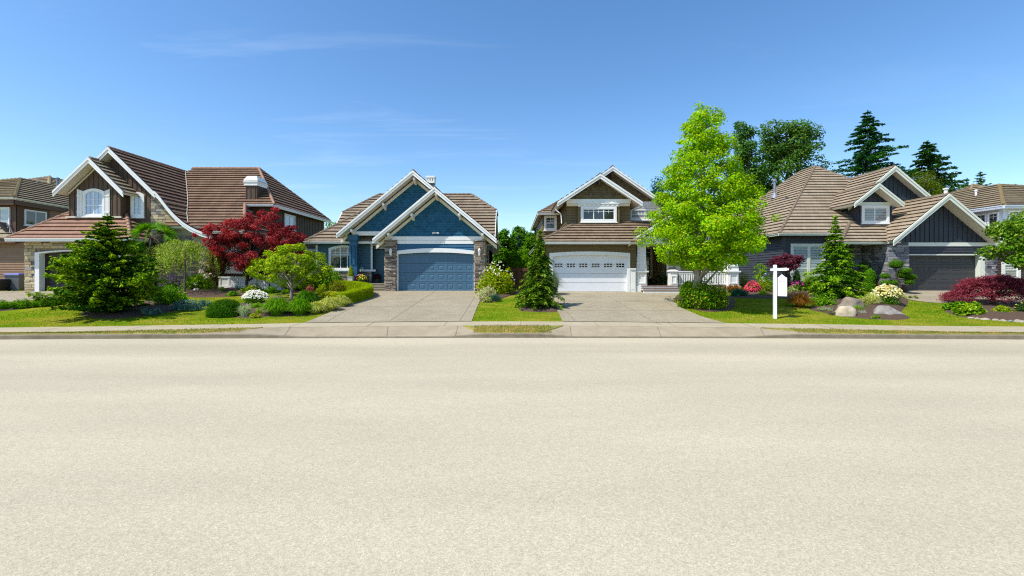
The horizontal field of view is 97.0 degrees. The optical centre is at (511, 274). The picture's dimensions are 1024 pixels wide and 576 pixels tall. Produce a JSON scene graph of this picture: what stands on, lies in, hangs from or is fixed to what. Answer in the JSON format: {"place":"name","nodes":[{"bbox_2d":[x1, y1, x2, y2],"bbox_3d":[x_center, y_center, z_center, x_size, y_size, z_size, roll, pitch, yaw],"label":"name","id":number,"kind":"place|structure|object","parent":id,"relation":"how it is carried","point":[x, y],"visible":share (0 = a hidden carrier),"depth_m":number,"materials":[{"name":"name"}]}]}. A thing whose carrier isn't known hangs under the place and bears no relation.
{"place":"outdoors","nodes":[
{"label":"outdoors","id":0,"kind":"place"},
{"bbox_2d":[0,291,53,302],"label":"driveway","id":1,"kind":"structure","parent":0,"point":[10,296],"depth_m":26.45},
{"bbox_2d":[3,273,24,290],"bbox_3d":[-31.862,0.469,29.244,0.996,1.138,0.868,0,0,0],"label":"wheelie bin","id":2,"kind":"object","parent":1,"relation":"on","point":[17,281],"visible":0.58,"depth_m":28.91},
{"bbox_2d":[0,327,262,334],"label":"grass verge","id":3,"kind":"object","parent":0,"point":[179,332],"depth_m":16.58,"materials":[{"name":"plant"}]},
{"bbox_2d":[304,291,480,322],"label":"driveway","id":4,"kind":"structure","parent":0,"point":[383,306],"depth_m":22.21,"materials":[{"name":"concrete"}]},
{"bbox_2d":[0,338,1023,575],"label":"road","id":5,"kind":"structure","parent":0,"point":[511,457],"depth_m":5.73,"materials":[{"name":"asphalt"}]},
{"bbox_2d":[0,333,1023,339],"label":"kerb","id":6,"kind":"structure","parent":5,"relation":"on","point":[511,335],"depth_m":16.39,"materials":[{"name":"concrete"}]},
{"bbox_2d":[0,284,1023,332],"bbox_3d":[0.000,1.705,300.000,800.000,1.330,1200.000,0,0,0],"label":"ground","id":7,"kind":"structure","parent":0,"point":[851,321],"depth_m":20.12,"materials":[{"name":"plant"}]},
{"bbox_2d":[0,279,10,290],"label":"wheelie bin","id":8,"kind":"object","parent":7,"relation":"on","point":[5,284],"visible":0.96,"depth_m":28.60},
{"bbox_2d":[0,306,38,310],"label":"soil bed","id":9,"kind":"object","parent":7,"relation":"on","point":[5,309],"visible":0.18,"depth_m":22.00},
{"bbox_2d":[10,298,35,307],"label":"boxwood shrub","id":10,"kind":"object","parent":9,"relation":"on","point":[24,303],"visible":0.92,"depth_m":22.31,"materials":[{"name":"green plant"}]},
{"bbox_2d":[28,298,52,306],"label":"boxwood shrub","id":11,"kind":"object","parent":9,"relation":"on","point":[38,303],"visible":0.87,"depth_m":22.70,"materials":[{"name":"green plant"}]},
{"bbox_2d":[0,175,68,278],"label":"hip roof house","id":12,"kind":"structure","parent":7,"relation":"on","point":[21,208],"depth_m":34.16,"materials":[{"name":"tile"}]},
{"bbox_2d":[0,207,10,224],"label":"window","id":13,"kind":"structure","parent":12,"relation":"in","point":[5,212],"depth_m":33.41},
{"bbox_2d":[23,209,46,226],"bbox_3d":[-36.535,-4.280,34.800,0.130,1.260,1.700,0,0,0],"label":"window","id":14,"kind":"structure","parent":12,"relation":"in","point":[31,217],"depth_m":34.64,"materials":[{"name":"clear glass"}]},
{"bbox_2d":[81,300,176,318],"bbox_3d":[-18.386,1.647,22.691,4.304,0.617,5.563,0,0,0],"label":"soil bed","id":15,"kind":"object","parent":7,"relation":"on","point":[137,312],"visible":0.56,"depth_m":20.93,"materials":[{"name":"soil"}]},
{"bbox_2d":[25,214,167,313],"bbox_3d":[-18.564,-0.439,20.847,4.698,4.765,4.849,0,0,-23],"label":"spruce tree","id":16,"kind":"object","parent":15,"relation":"on","point":[96,283],"visible":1,"depth_m":20.16,"materials":[{"name":"green plant"}]},
{"bbox_2d":[141,308,162,315],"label":"lambs ear plant","id":17,"kind":"object","parent":15,"relation":"on","point":[145,311],"visible":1,"depth_m":20.66,"materials":[{"name":"green plant"}]},
{"bbox_2d":[151,284,186,304],"bbox_3d":[-17.743,1.022,23.426,1.568,1.228,1.401,0,0,21],"label":"juniper shrub","id":18,"kind":"object","parent":15,"relation":"on","point":[168,295],"visible":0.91,"depth_m":23.21,"materials":[{"name":"green plant"}]},
{"bbox_2d":[126,221,177,284],"bbox_3d":[-22.468,-1.185,28.419,2.830,4.651,3.105,0,0,0],"label":"tree","id":19,"kind":"object","parent":7,"relation":"on","point":[166,232],"visible":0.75,"depth_m":28.38,"materials":[{"name":"green plant"}]},
{"bbox_2d":[137,242,187,286],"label":"weeping tree","id":20,"kind":"object","parent":7,"relation":"on","point":[151,250],"visible":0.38,"depth_m":28.30,"materials":[{"name":"green plant"}]},
{"bbox_2d":[4,146,330,291],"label":"swept roof house","id":21,"kind":"structure","parent":7,"relation":"on","point":[127,190],"depth_m":29.48,"materials":[{"name":"red tile"}]},
{"bbox_2d":[45,252,117,290],"bbox_3d":[-26.873,-0.199,28.470,4.910,2.490,0.019,0,0,0],"label":"garage door","id":22,"kind":"structure","parent":21,"relation":"in","point":[48,281],"depth_m":28.46,"materials":[{"name":"metal"}]},
{"bbox_2d":[81,189,104,216],"bbox_3d":[-26.651,-4.564,28.885,1.462,1.844,0.130,0,0,0],"label":"window","id":23,"kind":"structure","parent":21,"relation":"in","point":[93,199],"depth_m":28.90,"materials":[{"name":"clear glass"}]},
{"bbox_2d":[130,192,145,218],"bbox_3d":[-24.322,-4.512,29.435,0.968,1.718,0.130,0,0,0],"label":"window","id":24,"kind":"structure","parent":21,"relation":"in","point":[137,204],"depth_m":29.44,"materials":[{"name":"clear glass"}]},
{"bbox_2d":[284,213,295,230],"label":"window","id":25,"kind":"structure","parent":21,"relation":"in","point":[289,219],"depth_m":34.40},
{"bbox_2d":[170,299,206,310],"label":"lambs ear plant","id":26,"kind":"object","parent":7,"relation":"on","point":[184,305],"visible":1,"depth_m":21.93,"materials":[{"name":"green plant"}]},
{"bbox_2d":[176,287,267,297],"bbox_3d":[-21.620,1.080,33.923,7.458,0.514,19.162,0,0,-40],"label":"soil bed","id":27,"kind":"object","parent":7,"relation":"on","point":[202,293],"visible":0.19,"depth_m":27.08,"materials":[{"name":"soil"}]},
{"bbox_2d":[162,274,180,289],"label":"phlox plant","id":28,"kind":"object","parent":27,"relation":"on","point":[171,281],"visible":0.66,"depth_m":28.34,"materials":[{"name":"purple plant"}]},
{"bbox_2d":[151,239,220,293],"bbox_3d":[-19.493,-0.449,27.051,3.581,3.460,2.799,0,0,25],"label":"weeping tree","id":29,"kind":"object","parent":27,"relation":"on","point":[191,248],"visible":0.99,"depth_m":26.77,"materials":[{"name":"green plant"}]},
{"bbox_2d":[178,269,219,290],"bbox_3d":[-19.755,0.376,28.764,2.260,1.463,2.037,0,0,0],"label":"pink hydrangea","id":30,"kind":"object","parent":27,"relation":"on","point":[197,281],"visible":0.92,"depth_m":28.44,"materials":[{"name":"green plant"}]},
{"bbox_2d":[202,249,229,288],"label":"japanese maple","id":31,"kind":"object","parent":27,"relation":"on","point":[215,277],"visible":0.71,"depth_m":28.45,"materials":[{"name":"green plant"}]},
{"bbox_2d":[190,207,307,288],"bbox_3d":[-16.426,-1.591,28.746,6.388,5.471,5.497,0,0,0],"label":"japanese maple","id":32,"kind":"object","parent":27,"relation":"on","point":[240,261],"visible":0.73,"depth_m":27.95,"materials":[{"name":"red plant"}]},
{"bbox_2d":[243,257,266,289],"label":"mulberry tree","id":33,"kind":"object","parent":27,"relation":"on","point":[255,261],"visible":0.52,"depth_m":27.52,"materials":[{"name":"green plant"}]},
{"bbox_2d":[234,300,339,318],"bbox_3d":[-11.927,1.657,22.420,6.185,0.566,4.319,0,0,33],"label":"soil bed","id":34,"kind":"object","parent":7,"relation":"on","point":[266,313],"visible":0.26,"depth_m":20.76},
{"bbox_2d":[205,298,242,317],"bbox_3d":[-12.973,1.507,20.555,1.732,0.879,1.230,0,0,0],"label":"yew shrub","id":35,"kind":"object","parent":34,"relation":"on","point":[223,308],"visible":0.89,"depth_m":20.19,"materials":[{"name":"green plant"}]},
{"bbox_2d":[236,303,254,316],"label":"ribbon grass","id":36,"kind":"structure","parent":34,"relation":"on","point":[245,311],"depth_m":20.15,"materials":[{"name":"green plant"}]},
{"bbox_2d":[240,290,269,303],"bbox_3d":[-13.364,1.155,23.609,1.435,0.781,1.044,0,0,0],"label":"candytuft mound","id":37,"kind":"object","parent":34,"relation":"on","point":[258,295],"visible":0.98,"depth_m":23.44,"materials":[{"name":"white plant"}]},
{"bbox_2d":[258,297,289,314],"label":"daylily plant","id":38,"kind":"object","parent":34,"relation":"on","point":[274,306],"visible":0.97,"depth_m":20.40,"materials":[{"name":"green plant"}]},
{"bbox_2d":[285,298,313,314],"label":"daylily plant","id":39,"kind":"object","parent":34,"relation":"on","point":[298,306],"visible":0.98,"depth_m":20.53,"materials":[{"name":"green plant"}]},
{"bbox_2d":[294,290,317,302],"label":"daylily plant","id":40,"kind":"object","parent":34,"relation":"on","point":[306,295],"visible":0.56,"depth_m":22.29,"materials":[{"name":"green plant"}]},
{"bbox_2d":[308,301,326,313],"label":"hakone grass","id":41,"kind":"object","parent":34,"relation":"on","point":[318,307],"depth_m":20.91,"materials":[{"name":"yellow plant"}]},
{"bbox_2d":[319,297,342,310],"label":"hakone grass","id":42,"kind":"object","parent":34,"relation":"on","point":[331,303],"depth_m":21.59,"materials":[{"name":"yellow plant"}]},
{"bbox_2d":[336,294,352,306],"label":"hakone grass","id":43,"kind":"object","parent":34,"relation":"on","point":[344,300],"depth_m":22.72,"materials":[{"name":"yellow plant"}]},
{"bbox_2d":[245,243,333,298],"bbox_3d":[-12.636,-0.167,25.537,3.814,3.258,3.992,0,0,35],"label":"mulberry tree","id":44,"kind":"object","parent":7,"relation":"on","point":[283,260],"visible":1,"depth_m":25.11,"materials":[{"name":"plant"}]},
{"bbox_2d":[279,288,334,293],"bbox_3d":[-16.125,1.062,38.600,7.520,0.248,23.001,0,0,-25],"label":"soil bed","id":45,"kind":"object","parent":7,"relation":"on","point":[297,291],"visible":0.04,"depth_m":28.09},
{"bbox_2d":[293,252,332,290],"bbox_3d":[-12.974,-0.286,29.649,2.822,2.788,2.463,0,0,0],"label":"euonymus shrub","id":46,"kind":"object","parent":45,"relation":"on","point":[315,267],"visible":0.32,"depth_m":29.24,"materials":[{"name":"green plant"}]},
{"bbox_2d":[314,268,343,289],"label":"shrub","id":47,"kind":"object","parent":45,"relation":"on","point":[332,275],"visible":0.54,"depth_m":29.34,"materials":[{"name":"green plant"}]},
{"bbox_2d":[328,279,345,290],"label":"barberry shrub","id":48,"kind":"object","parent":7,"relation":"on","point":[337,286],"visible":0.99,"depth_m":28.37,"materials":[{"name":"green plant"}]},
{"bbox_2d":[333,280,373,304],"bbox_3d":[-9.219,1.002,26.486,2.154,1.315,7.205,0,0,-20],"label":"clipped hedge","id":49,"kind":"object","parent":7,"relation":"on","point":[356,291],"visible":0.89,"depth_m":25.07,"materials":[{"name":"green plant"}]},
{"bbox_2d":[303,169,500,290],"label":"gabled house","id":50,"kind":"structure","parent":7,"relation":"on","point":[413,230],"depth_m":28.75,"materials":[{"name":"wood"}]},
{"bbox_2d":[329,245,348,270],"bbox_3d":[-11.285,-1.111,30.435,2.145,1.731,0.130,0,0,0],"label":"window","id":51,"kind":"structure","parent":50,"relation":"in","point":[341,263],"depth_m":30.46,"materials":[{"name":"white glass"}]},
{"bbox_2d":[399,253,473,290],"bbox_3d":[-4.791,-0.167,28.750,4.778,2.416,0.019,0,0,0],"label":"garage door","id":52,"kind":"structure","parent":50,"relation":"in","point":[420,271],"depth_m":28.75,"materials":[{"name":"metal"}]},
{"bbox_2d":[479,291,519,302],"bbox_3d":[-1.099,1.246,26.480,2.247,0.495,4.962,0,0,24],"label":"soil bed","id":53,"kind":"object","parent":7,"relation":"on","point":[507,294],"visible":0.36,"depth_m":26.26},
{"bbox_2d":[476,286,495,298],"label":"euonymus shrub","id":54,"kind":"object","parent":53,"relation":"on","point":[486,292],"visible":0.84,"depth_m":25.14,"materials":[{"name":"green plant"}]},
{"bbox_2d":[475,261,516,293],"bbox_3d":[-0.945,0.200,27.063,2.526,2.075,1.827,0,0,0],"label":"panicle hydrangea","id":55,"kind":"object","parent":53,"relation":"on","point":[497,281],"visible":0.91,"depth_m":26.73,"materials":[{"name":"green plant"}]},
{"bbox_2d":[493,228,516,284],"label":"laurel tree","id":56,"kind":"object","parent":7,"relation":"on","point":[504,247],"visible":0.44,"depth_m":43.34,"materials":[{"name":"green plant"}]},
{"bbox_2d":[508,225,527,284],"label":"laurel tree","id":57,"kind":"object","parent":7,"relation":"on","point":[520,231],"visible":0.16,"depth_m":44.44,"materials":[{"name":"green plant"}]},
{"bbox_2d":[505,248,531,269],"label":"garden tree","id":58,"kind":"object","parent":7,"relation":"on","point":[517,263],"visible":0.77,"depth_m":34.52,"materials":[{"name":"green plant"}]},
{"bbox_2d":[511,267,536,288],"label":"wooden gate","id":59,"kind":"structure","parent":7,"relation":"on","point":[519,275],"depth_m":33.50,"materials":[{"name":"brown wood"}]},
{"bbox_2d":[521,227,535,279],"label":"laurel tree","id":60,"kind":"object","parent":7,"relation":"on","point":[531,238],"visible":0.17,"depth_m":43.39,"materials":[{"name":"green plant"}]},
{"bbox_2d":[519,304,556,311],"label":"soil bed","id":61,"kind":"object","parent":7,"relation":"on","point":[550,308],"visible":0.33,"depth_m":21.54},
{"bbox_2d":[514,229,565,310],"bbox_3d":[1.342,-0.196,22.188,2.953,4.140,2.594,0,0,0],"label":"spruce tree","id":62,"kind":"object","parent":61,"relation":"on","point":[538,291],"visible":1,"depth_m":22.02,"materials":[{"name":"green plant"}]},
{"bbox_2d":[529,165,740,292],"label":"porch house","id":63,"kind":"structure","parent":7,"relation":"on","point":[587,228],"depth_m":28.40,"materials":[{"name":"beige tile"}]},
{"bbox_2d":[543,216,556,230],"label":"window","id":64,"kind":"structure","parent":63,"relation":"in","point":[550,226],"depth_m":33.94,"materials":[{"name":"white glass"}]},
{"bbox_2d":[553,255,625,291],"bbox_3d":[4.801,-0.084,28.133,4.595,2.271,0.014,0,0,0],"label":"garage door","id":65,"kind":"structure","parent":63,"relation":"in","point":[579,272],"depth_m":28.14,"materials":[{"name":"white metal"}]},
{"bbox_2d":[580,207,617,222],"bbox_3d":[5.685,-3.925,29.723,2.452,1.070,0.130,0,0,0],"label":"window","id":66,"kind":"structure","parent":63,"relation":"in","point":[588,214],"depth_m":29.73,"materials":[{"name":"white glass"}]},
{"bbox_2d":[630,209,660,220],"bbox_3d":[9.316,-4.198,31.735,2.270,0.846,0.130,0,0,0],"label":"window","id":67,"kind":"structure","parent":63,"relation":"in","point":[636,215],"depth_m":31.74,"materials":[{"name":"white glass"}]},
{"bbox_2d":[646,248,651,278],"bbox_3d":[9.529,-0.834,31.810,0.622,2.267,0.080,0,0,0],"label":"front door","id":68,"kind":"structure","parent":63,"relation":"in","point":[648,250],"depth_m":31.79,"materials":[{"name":"black glass"}]},
{"bbox_2d":[650,176,671,201],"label":"background tree","id":69,"kind":"object","parent":7,"relation":"on","point":[654,191],"visible":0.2,"depth_m":55.10,"materials":[{"name":"green plant"}]},
{"bbox_2d":[675,296,734,311],"bbox_3d":[10.338,1.450,24.467,3.101,0.653,6.382,0,0,27],"label":"soil bed","id":70,"kind":"object","parent":7,"relation":"on","point":[731,305],"visible":0.34,"depth_m":22.32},
{"bbox_2d":[677,275,729,309],"bbox_3d":[9.468,0.851,22.495,2.595,1.743,2.316,0,0,0],"label":"aucuba shrub","id":71,"kind":"object","parent":70,"relation":"on","point":[712,296],"visible":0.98,"depth_m":21.99,"materials":[{"name":"green plant"}]},
{"bbox_2d":[632,101,782,306],"bbox_3d":[9.525,-3.446,22.574,6.800,10.389,6.428,0,0,28],"label":"sweetgum tree","id":72,"kind":"object","parent":70,"relation":"on","point":[701,214],"visible":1,"depth_m":21.46,"materials":[{"name":"green plant"}]},
{"bbox_2d":[732,121,770,214],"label":"bigleaf maple","id":73,"kind":"object","parent":7,"relation":"on","point":[744,151],"visible":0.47,"depth_m":49.37,"materials":[{"name":"green plant"}]},
{"bbox_2d":[753,263,768,282],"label":"garden sapling","id":74,"kind":"object","parent":7,"relation":"on","point":[764,271],"visible":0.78,"depth_m":30.66,"materials":[{"name":"green plant"}]},
{"bbox_2d":[730,291,820,299],"bbox_3d":[16.652,1.197,26.858,8.265,0.415,3.332,0,0,0],"label":"soil bed","id":75,"kind":"object","parent":7,"relation":"on","point":[769,296],"visible":0.3,"depth_m":25.90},
{"bbox_2d":[744,280,760,291],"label":"azalea shrub","id":76,"kind":"object","parent":75,"relation":"on","point":[754,286],"visible":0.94,"depth_m":27.68,"materials":[{"name":"pink plant"}]},
{"bbox_2d":[770,265,788,318],"bbox_3d":[11.772,0.801,19.955,0.725,2.465,0.124,0,0,14],"label":"sale sign","id":77,"kind":"object","parent":7,"relation":"on","point":[780,285],"visible":0.98,"depth_m":19.93,"materials":[{"name":"wood"}]},
{"bbox_2d":[766,253,805,276],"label":"smoke tree","id":78,"kind":"object","parent":7,"relation":"on","point":[792,263],"visible":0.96,"depth_m":28.27,"materials":[{"name":"purple plant"}]},
{"bbox_2d":[757,118,832,196],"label":"bigleaf maple","id":79,"kind":"object","parent":7,"relation":"on","point":[791,150],"visible":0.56,"depth_m":50.52,"materials":[{"name":"green plant"}]},
{"bbox_2d":[809,295,909,319],"bbox_3d":[18.372,1.569,23.915,3.941,0.853,9.601,0,0,41],"label":"soil bed","id":80,"kind":"object","parent":7,"relation":"on","point":[869,313],"visible":0.52,"depth_m":21.74,"materials":[{"name":"soil"}]},
{"bbox_2d":[807,295,837,305],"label":"euphorbia plant","id":81,"kind":"object","parent":80,"relation":"on","point":[823,301],"visible":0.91,"depth_m":22.77,"materials":[{"name":"green plant"}]},
{"bbox_2d":[802,214,874,298],"bbox_3d":[18.583,-1.014,25.717,3.410,4.894,3.584,0,0,0],"label":"spruce tree","id":82,"kind":"object","parent":80,"relation":"on","point":[837,288],"visible":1,"depth_m":25.38,"materials":[{"name":"green plant"}]},
{"bbox_2d":[835,306,856,316],"bbox_3d":[15.278,1.724,20.825,0.869,0.609,0.653,0,0,19],"label":"boulder","id":83,"kind":"object","parent":80,"relation":"on","point":[845,311],"visible":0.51,"depth_m":20.57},
{"bbox_2d":[837,297,864,307],"bbox_3d":[16.587,1.476,22.205,1.313,0.791,1.097,0,0,0],"label":"boulder","id":84,"kind":"object","parent":80,"relation":"on","point":[848,301],"visible":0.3,"depth_m":21.95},
{"bbox_2d":[858,293,885,303],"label":"variegated iris","id":85,"kind":"object","parent":80,"relation":"on","point":[869,298],"visible":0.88,"depth_m":22.75,"materials":[{"name":"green plant"}]},
{"bbox_2d":[871,283,905,304],"bbox_3d":[19.164,1.024,23.174,1.645,1.192,1.148,0,0,-26],"label":"daisy clump","id":86,"kind":"object","parent":80,"relation":"on","point":[889,289],"visible":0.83,"depth_m":22.94,"materials":[{"name":"beige plant"}]},
{"bbox_2d":[873,305,904,314],"bbox_3d":[17.188,1.719,20.797,1.622,0.609,0.768,0,0,0],"label":"boulder","id":87,"kind":"object","parent":80,"relation":"on","point":[881,309],"visible":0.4,"depth_m":20.65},
{"bbox_2d":[854,259,876,286],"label":"hanging shrub","id":88,"kind":"object","parent":7,"relation":"on","point":[863,268],"visible":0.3,"depth_m":29.05,"materials":[{"name":"green plant"}]},
{"bbox_2d":[733,165,1004,290],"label":"charcoal house","id":89,"kind":"structure","parent":7,"relation":"on","point":[886,215],"depth_m":29.92,"materials":[{"name":"beige tile"}]},
{"bbox_2d":[790,244,824,281],"bbox_3d":[19.544,-0.773,29.935,2.376,2.548,0.130,0,0,0],"label":"window","id":90,"kind":"structure","parent":89,"relation":"in","point":[814,255],"depth_m":29.97,"materials":[{"name":"glass"}]},
{"bbox_2d":[861,205,890,223],"bbox_3d":[24.092,-3.961,30.035,1.917,1.243,0.130,0,0,0],"label":"window","id":91,"kind":"structure","parent":89,"relation":"in","point":[871,214],"depth_m":30.04,"materials":[{"name":"white glass"}]},
{"bbox_2d":[908,256,974,290],"bbox_3d":[27.335,-0.093,29.050,4.693,2.268,0.019,0,0,0],"label":"garage door","id":92,"kind":"structure","parent":89,"relation":"in","point":[934,273],"depth_m":29.05,"materials":[{"name":"metal"}]},
{"bbox_2d":[864,268,876,291],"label":"columnar boxwood","id":93,"kind":"object","parent":7,"relation":"on","point":[870,279],"visible":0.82,"depth_m":28.07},
{"bbox_2d":[830,110,917,177],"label":"fir tree","id":94,"kind":"object","parent":7,"relation":"on","point":[868,164],"visible":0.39,"depth_m":57.46,"materials":[{"name":"green plant"}]},
{"bbox_2d":[879,259,917,293],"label":"topiary pine","id":95,"kind":"object","parent":7,"relation":"on","point":[905,276],"visible":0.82,"depth_m":27.06,"materials":[{"name":"green plant"}]},
{"bbox_2d":[910,170,949,195],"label":"tree","id":96,"kind":"object","parent":7,"relation":"on","point":[925,185],"visible":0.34,"depth_m":49.52,"materials":[{"name":"green plant"}]},
{"bbox_2d":[905,140,969,195],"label":"fir tree","id":97,"kind":"object","parent":7,"relation":"on","point":[928,157],"visible":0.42,"depth_m":55.11,"materials":[{"name":"green plant"}]},
{"bbox_2d":[943,183,1023,289],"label":"bay window house","id":98,"kind":"structure","parent":7,"relation":"on","point":[989,204],"depth_m":33.81,"materials":[{"name":"tile"}]},
{"bbox_2d":[987,212,998,225],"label":"window","id":99,"kind":"structure","parent":98,"relation":"in","point":[991,217],"depth_m":33.18,"materials":[{"name":"white glass"}]},
{"bbox_2d":[1001,262,1020,277],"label":"window","id":100,"kind":"structure","parent":98,"relation":"in","point":[1003,266],"depth_m":31.54,"materials":[{"name":"glass"}]},
{"bbox_2d":[944,305,1023,320],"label":"soil bed","id":101,"kind":"object","parent":7,"relation":"on","point":[1000,315],"visible":0.55,"depth_m":20.28,"materials":[{"name":"soil"}]},
{"bbox_2d":[952,301,986,314],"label":"hosta plant","id":102,"kind":"object","parent":101,"relation":"on","point":[976,308],"visible":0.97,"depth_m":20.48,"materials":[{"name":"green plant"}]},
{"bbox_2d":[936,273,1023,304],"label":"laceleaf maple","id":103,"kind":"object","parent":101,"relation":"on","point":[989,286],"visible":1,"depth_m":23.09,"materials":[{"name":"red plant"}]},
{"bbox_2d":[974,206,1023,271],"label":"street tree","id":104,"kind":"object","parent":101,"relation":"on","point":[1009,230],"visible":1,"depth_m":21.30,"materials":[{"name":"green plant"}]},
{"bbox_2d":[0,321,1023,332],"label":"pavement","id":105,"kind":"structure","parent":0,"point":[1008,329],"depth_m":18.06,"materials":[{"name":"concrete"}]},
{"bbox_2d":[0,0,1023,239],"label":"sky","id":106,"kind":"structure","parent":0,"point":[515,106],"materials":[{"name":"blue"}]},
{"bbox_2d":[463,325,562,332],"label":"grass verge","id":107,"kind":"object","parent":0,"point":[470,327],"depth_m":17.15,"materials":[{"name":"plant"}]},
{"bbox_2d":[549,270,564,294],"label":"maiden grass","id":108,"kind":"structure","parent":0,"point":[556,281],"depth_m":26.60,"materials":[{"name":"green plant"}]},
{"bbox_2d":[551,291,724,322],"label":"driveway","id":109,"kind":"structure","parent":0,"point":[602,306],"depth_m":22.16,"materials":[{"name":"concrete"}]},
{"bbox_2d":[782,293,815,306],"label":"carex grass","id":110,"kind":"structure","parent":0,"point":[800,300],"depth_m":22.70,"materials":[{"name":"brown plant"}]},
{"bbox_2d":[761,327,1023,334],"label":"grass verge","id":111,"kind":"object","parent":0,"point":[818,331],"depth_m":16.58,"materials":[{"name":"plant"}]},
{"bbox_2d":[903,291,1023,306],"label":"driveway","id":112,"kind":"structure","parent":0,"point":[927,296],"depth_m":25.06,"materials":[{"name":"concrete"}]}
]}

